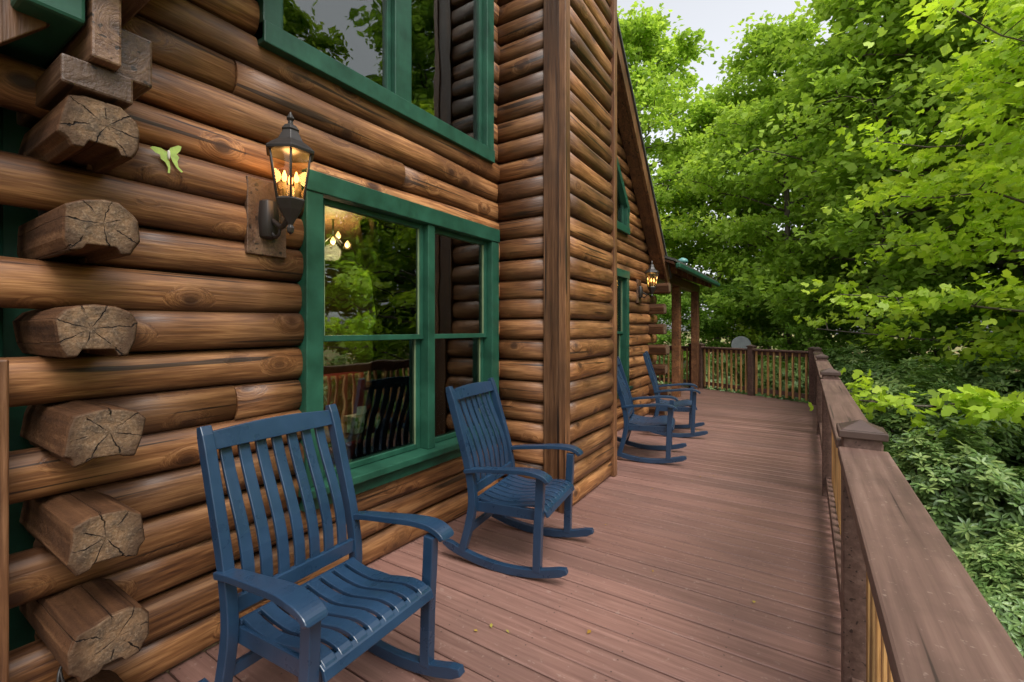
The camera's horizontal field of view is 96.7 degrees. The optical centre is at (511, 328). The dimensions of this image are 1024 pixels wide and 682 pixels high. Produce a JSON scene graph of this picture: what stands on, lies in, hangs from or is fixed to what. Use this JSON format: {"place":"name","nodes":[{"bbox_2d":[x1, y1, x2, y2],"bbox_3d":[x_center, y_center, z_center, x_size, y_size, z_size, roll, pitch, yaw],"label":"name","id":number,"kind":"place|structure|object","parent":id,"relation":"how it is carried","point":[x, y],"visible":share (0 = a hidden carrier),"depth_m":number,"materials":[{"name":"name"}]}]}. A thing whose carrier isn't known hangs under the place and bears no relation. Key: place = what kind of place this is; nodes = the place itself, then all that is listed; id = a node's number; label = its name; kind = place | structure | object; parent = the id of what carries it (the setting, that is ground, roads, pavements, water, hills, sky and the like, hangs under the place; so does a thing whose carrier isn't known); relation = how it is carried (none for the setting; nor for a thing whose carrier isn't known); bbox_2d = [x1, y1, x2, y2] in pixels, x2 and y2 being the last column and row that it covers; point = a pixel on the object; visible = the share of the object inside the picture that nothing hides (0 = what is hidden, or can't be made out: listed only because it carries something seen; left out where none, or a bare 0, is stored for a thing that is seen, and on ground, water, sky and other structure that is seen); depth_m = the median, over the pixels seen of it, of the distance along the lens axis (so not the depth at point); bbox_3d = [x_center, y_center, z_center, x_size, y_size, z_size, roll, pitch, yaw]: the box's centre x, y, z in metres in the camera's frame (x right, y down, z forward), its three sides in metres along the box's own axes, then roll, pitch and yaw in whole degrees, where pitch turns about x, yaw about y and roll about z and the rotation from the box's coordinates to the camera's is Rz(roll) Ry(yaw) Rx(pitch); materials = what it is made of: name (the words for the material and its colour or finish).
{"place":"outdoors","nodes":[
{"label":"outdoors","id":0,"kind":"place"},
{"bbox_2d":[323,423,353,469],"bbox_3d":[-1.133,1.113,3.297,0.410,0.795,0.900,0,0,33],"label":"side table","id":1,"kind":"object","parent":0,"point":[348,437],"depth_m":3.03,"materials":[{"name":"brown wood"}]},
{"bbox_2d":[344,406,360,433],"bbox_3d":[-1.050,0.626,3.196,0.120,0.173,0.220,0,0,33],"label":"tissue box","id":2,"kind":"object","parent":1,"relation":"on","point":[350,422],"visible":0.38,"depth_m":3.11,"materials":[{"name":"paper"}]},
{"bbox_2d":[161,332,1023,673],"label":"ground","id":3,"kind":"structure","parent":0,"point":[955,350],"depth_m":31.69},
{"bbox_2d":[0,0,719,681],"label":"log cabin","id":4,"kind":"object","parent":3,"relation":"on","point":[480,190],"visible":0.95,"depth_m":2.38,"materials":[{"name":"brown wood"}]},
{"bbox_2d":[56,665,64,681],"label":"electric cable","id":5,"kind":"object","parent":4,"relation":"attached to","point":[60,677],"visible":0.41,"depth_m":1.56,"materials":[{"name":"metal"}]},
{"bbox_2d":[150,145,182,172],"bbox_3d":[-1.464,-0.727,1.930,0.012,0.129,0.119,0,0,33],"label":"luna moth","id":6,"kind":"object","parent":4,"relation":"attached to","point":[172,152],"visible":1,"depth_m":1.94},
{"bbox_2d":[245,112,314,257],"bbox_3d":[-1.126,-0.708,2.232,0.345,0.675,0.238,0,0,33],"label":"wall lantern","id":7,"kind":"object","parent":4,"relation":"attached to","point":[273,210],"depth_m":2.23,"materials":[{"name":"black metal"}]},
{"bbox_2d":[325,219,349,247],"bbox_3d":[-1.796,-0.965,4.579,0.332,0.270,0.155,0,0,-40],"label":"ceiling light","id":8,"kind":"object","parent":4,"relation":"attached to","point":[338,236],"visible":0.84,"depth_m":4.57,"materials":[{"name":"white metal"}]},
{"bbox_2d":[323,372,365,465],"bbox_3d":[-1.718,0.950,4.749,0.950,0.900,1.200,0,0,33],"label":"armchair","id":9,"kind":"object","parent":4,"relation":"on","point":[343,391],"visible":0.12,"depth_m":4.97,"materials":[{"name":"fabric"}]},
{"bbox_2d":[254,0,494,163],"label":"gable window","id":10,"kind":"structure","parent":4,"relation":"in","point":[429,64],"depth_m":3.09,"materials":[{"name":"green paint"}]},
{"bbox_2d":[294,168,499,511],"bbox_3d":[-0.668,0.065,3.271,0.240,1.870,1.877,0,0,33],"label":"window unit","id":11,"kind":"structure","parent":4,"relation":"in","point":[432,275],"depth_m":3.17,"materials":[{"name":"green paint"}]},
{"bbox_2d":[617,157,629,234],"bbox_3d":[1.297,-2.495,6.340,0.198,2.129,1.550,0,0,33],"label":"gable window","id":12,"kind":"structure","parent":4,"relation":"in","point":[623,208],"depth_m":6.77,"materials":[{"name":"green paint"}]},
{"bbox_2d":[617,268,632,397],"bbox_3d":[1.315,0.065,6.328,0.240,1.870,1.590,0,0,33],"label":"window unit","id":13,"kind":"structure","parent":4,"relation":"in","point":[623,276],"depth_m":6.87,"materials":[{"name":"green paint"}]},
{"bbox_2d":[636,261,658,302],"bbox_3d":[2.187,-0.757,7.342,0.345,0.675,0.238,0,0,33],"label":"wall lantern","id":14,"kind":"object","parent":4,"relation":"attached to","point":[650,271],"depth_m":7.31,"materials":[{"name":"black metal"}]},
{"bbox_2d":[678,258,687,262],"bbox_3d":[4.171,-1.540,11.120,0.260,0.380,0.260,0,0,33],"label":"roof vent","id":15,"kind":"object","parent":4,"relation":"on","point":[684,260],"visible":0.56,"depth_m":11.03,"materials":[{"name":"teal metal"}]},
{"bbox_2d":[147,383,840,681],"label":"wooden deck","id":16,"kind":"structure","parent":3,"relation":"on","point":[732,539],"depth_m":2.71,"materials":[{"name":"brown wood"}]},
{"bbox_2d":[196,404,464,681],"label":"rocking chair","id":17,"kind":"object","parent":16,"relation":"on","point":[299,650],"visible":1,"depth_m":1.84,"materials":[{"name":"blue paint"}]},
{"bbox_2d":[442,377,593,578],"bbox_3d":[0.059,0.936,3.069,0.848,1.122,0.722,0,0,25],"label":"rocking chair","id":18,"kind":"object","parent":16,"relation":"on","point":[509,496],"visible":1,"depth_m":2.99,"materials":[{"name":"blue paint"}]},
{"bbox_2d":[474,447,801,633],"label":"fallen leaves","id":19,"kind":"object","parent":16,"relation":"on","point":[588,631],"visible":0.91,"depth_m":2.27,"materials":[{"name":"brown plant"}]},
{"bbox_2d":[617,356,686,463],"bbox_3d":[1.599,0.924,5.370,0.865,1.145,0.736,0,0,21],"label":"rocking chair","id":20,"kind":"object","parent":16,"relation":"on","point":[634,422],"visible":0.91,"depth_m":5.17,"materials":[{"name":"blue paint"}]},
{"bbox_2d":[643,351,707,436],"bbox_3d":[2.338,0.919,6.583,0.873,1.156,0.744,0,0,19],"label":"rocking chair","id":21,"kind":"object","parent":16,"relation":"on","point":[681,405],"visible":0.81,"depth_m":6.36,"materials":[{"name":"blue paint"}]},
{"bbox_2d":[654,343,1023,681],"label":"deck railing","id":22,"kind":"object","parent":16,"relation":"on","point":[914,606],"visible":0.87,"depth_m":1.13,"materials":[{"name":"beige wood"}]},
{"bbox_2d":[649,294,686,361],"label":"understory shrub","id":23,"kind":"object","parent":3,"relation":"on","point":[656,295],"depth_m":18.86,"materials":[{"name":"green plant"}]},
{"bbox_2d":[652,353,685,385],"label":"rhododendron","id":24,"kind":"object","parent":3,"relation":"on","point":[670,370],"visible":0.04,"depth_m":15.35,"materials":[{"name":"green plant"}]},
{"bbox_2d":[653,293,743,378],"bbox_3d":[6.379,0.472,17.564,4.148,4.313,3.793,0,0,-34],"label":"understory shrub","id":25,"kind":"object","parent":3,"relation":"on","point":[686,309],"visible":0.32,"depth_m":17.06,"materials":[{"name":"green plant"}]},
{"bbox_2d":[617,0,792,298],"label":"tulip tree","id":26,"kind":"object","parent":3,"relation":"on","point":[644,41],"visible":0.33,"depth_m":22.30,"materials":[{"name":"green plant"}]},
{"bbox_2d":[682,353,744,393],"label":"rhododendron","id":27,"kind":"object","parent":3,"relation":"on","point":[724,374],"visible":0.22,"depth_m":13.71,"materials":[{"name":"green plant"}]},
{"bbox_2d":[651,96,822,357],"bbox_3d":[10.274,-4.751,22.699,8.997,13.626,8.192,0,0,-6],"label":"maple tree","id":28,"kind":"object","parent":3,"relation":"on","point":[704,113],"visible":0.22,"depth_m":21.63,"materials":[{"name":"green plant"}]},
{"bbox_2d":[681,271,793,389],"bbox_3d":[8.789,0.081,18.179,4.740,4.852,4.342,0,0,33],"label":"understory shrub","id":29,"kind":"object","parent":3,"relation":"on","point":[726,290],"visible":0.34,"depth_m":17.45,"materials":[{"name":"green plant"}]},
{"bbox_2d":[731,336,750,382],"bbox_3d":[7.625,1.199,15.205,0.462,1.902,0.465,0,0,-17],"label":"satellite dish","id":30,"kind":"object","parent":3,"relation":"on","point":[740,342],"visible":0.67,"depth_m":15.23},
{"bbox_2d":[732,349,808,402],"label":"rhododendron","id":31,"kind":"object","parent":3,"relation":"on","point":[782,378],"visible":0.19,"depth_m":11.52,"materials":[{"name":"green plant"}]},
{"bbox_2d":[714,260,855,370],"bbox_3d":[12.332,-0.808,21.797,5.690,6.469,6.222,0,0,-24],"label":"understory shrub","id":32,"kind":"object","parent":3,"relation":"on","point":[725,337],"visible":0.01,"depth_m":21.95,"materials":[{"name":"green plant"}]},
{"bbox_2d":[668,0,914,361],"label":"tulip tree","id":33,"kind":"object","parent":3,"relation":"on","point":[752,67],"visible":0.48,"depth_m":16.75,"materials":[{"name":"green plant"}]},
{"bbox_2d":[650,62,950,357],"bbox_3d":[13.363,-4.851,20.975,13.781,13.835,13.624,0,0,-25],"label":"young maple","id":34,"kind":"object","parent":3,"relation":"on","point":[706,249],"visible":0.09,"depth_m":19.94,"materials":[{"name":"green plant"}]},
{"bbox_2d":[758,297,884,399],"bbox_3d":[9.412,0.611,14.161,3.556,4.043,3.889,0,0,2],"label":"understory shrub","id":35,"kind":"object","parent":3,"relation":"on","point":[804,332],"visible":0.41,"depth_m":13.88,"materials":[{"name":"green plant"}]},
{"bbox_2d":[647,12,1022,359],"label":"distant trees","id":36,"kind":"object","parent":3,"relation":"on","point":[776,202],"depth_m":24.08,"materials":[{"name":"green plant"}]},
{"bbox_2d":[781,336,890,400],"bbox_3d":[9.011,1.501,11.891,3.384,2.601,3.481,0,0,-4],"label":"rhododendron","id":37,"kind":"object","parent":3,"relation":"on","point":[862,355],"visible":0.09,"depth_m":11.52,"materials":[{"name":"green plant"}]},
{"bbox_2d":[707,0,1023,354],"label":"maple tree","id":38,"kind":"object","parent":3,"relation":"on","point":[842,80],"visible":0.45,"depth_m":12.72,"materials":[{"name":"green plant"}]},
{"bbox_2d":[772,257,959,370],"bbox_3d":[12.983,-0.438,17.815,5.704,5.930,5.216,0,0,-8],"label":"understory shrub","id":39,"kind":"object","parent":3,"relation":"on","point":[843,335],"visible":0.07,"depth_m":16.96,"materials":[{"name":"green plant"}]},
{"bbox_2d":[802,345,959,443],"bbox_3d":[8.002,1.643,9.558,3.384,2.601,3.481,0,0,-38],"label":"rhododendron","id":40,"kind":"object","parent":3,"relation":"on","point":[876,371],"visible":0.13,"depth_m":9.23,"materials":[{"name":"green plant"}]},
{"bbox_2d":[754,0,1023,322],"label":"tulip tree","id":41,"kind":"object","parent":3,"relation":"on","point":[824,178],"visible":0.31,"depth_m":11.74,"materials":[{"name":"green plant"}]},
{"bbox_2d":[794,0,1023,382],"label":"young maple","id":42,"kind":"object","parent":3,"relation":"on","point":[890,333],"visible":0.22,"depth_m":9.51,"materials":[{"name":"green plant"}]},
{"bbox_2d":[800,0,1023,446],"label":"young maple","id":43,"kind":"object","parent":3,"relation":"on","point":[976,405],"visible":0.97,"depth_m":6.90,"materials":[{"name":"green plant"}]},
{"bbox_2d":[830,263,1018,387],"bbox_3d":[10.240,0.608,10.998,4.030,4.582,4.407,0,0,-8],"label":"understory shrub","id":44,"kind":"object","parent":3,"relation":"on","point":[941,318],"visible":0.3,"depth_m":10.51,"materials":[{"name":"green plant"}]},
{"bbox_2d":[861,357,1023,521],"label":"rhododendron","id":45,"kind":"object","parent":3,"relation":"on","point":[1004,437],"visible":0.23,"depth_m":6.94,"materials":[{"name":"green plant"}]},
{"bbox_2d":[872,247,1022,375],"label":"understory shrub","id":46,"kind":"object","parent":3,"relation":"on","point":[995,270],"visible":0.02,"depth_m":13.70,"materials":[{"name":"green plant"}]},
{"bbox_2d":[888,420,1023,587],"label":"rhododendron","id":47,"kind":"object","parent":3,"relation":"on","point":[922,467],"visible":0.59,"depth_m":5.42,"materials":[{"name":"green plant"}]},
{"bbox_2d":[921,337,1023,464],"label":"rhododendron","id":48,"kind":"object","parent":3,"relation":"on","point":[995,379],"visible":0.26,"depth_m":8.45,"materials":[{"name":"green plant"}]},
{"bbox_2d":[943,466,1023,559],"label":"rhododendron","id":49,"kind":"object","parent":3,"relation":"on","point":[965,539],"visible":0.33,"depth_m":5.00,"materials":[{"name":"green plant"}]},
{"bbox_2d":[945,390,1023,510],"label":"rhododendron","id":50,"kind":"object","parent":3,"relation":"on","point":[1016,452],"visible":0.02,"depth_m":6.64,"materials":[{"name":"green plant"}]},
{"bbox_2d":[952,522,1023,657],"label":"rhododendron","id":51,"kind":"object","parent":3,"relation":"on","point":[990,565],"visible":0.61,"depth_m":4.03,"materials":[{"name":"green plant"}]},
{"bbox_2d":[988,206,1023,339],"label":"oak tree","id":52,"kind":"object","parent":3,"relation":"on","point":[1002,323],"visible":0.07,"depth_m":8.77,"materials":[{"name":"green plant"}]},
{"bbox_2d":[993,359,1023,395],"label":"understory shrub","id":53,"kind":"object","parent":3,"relation":"on","point":[1012,389],"visible":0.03,"depth_m":8.96,"materials":[{"name":"green plant"}]},
{"bbox_2d":[617,0,992,335],"label":"sky","id":54,"kind":"structure","parent":0,"point":[716,17],"materials":[{"name":"white"}]}
]}

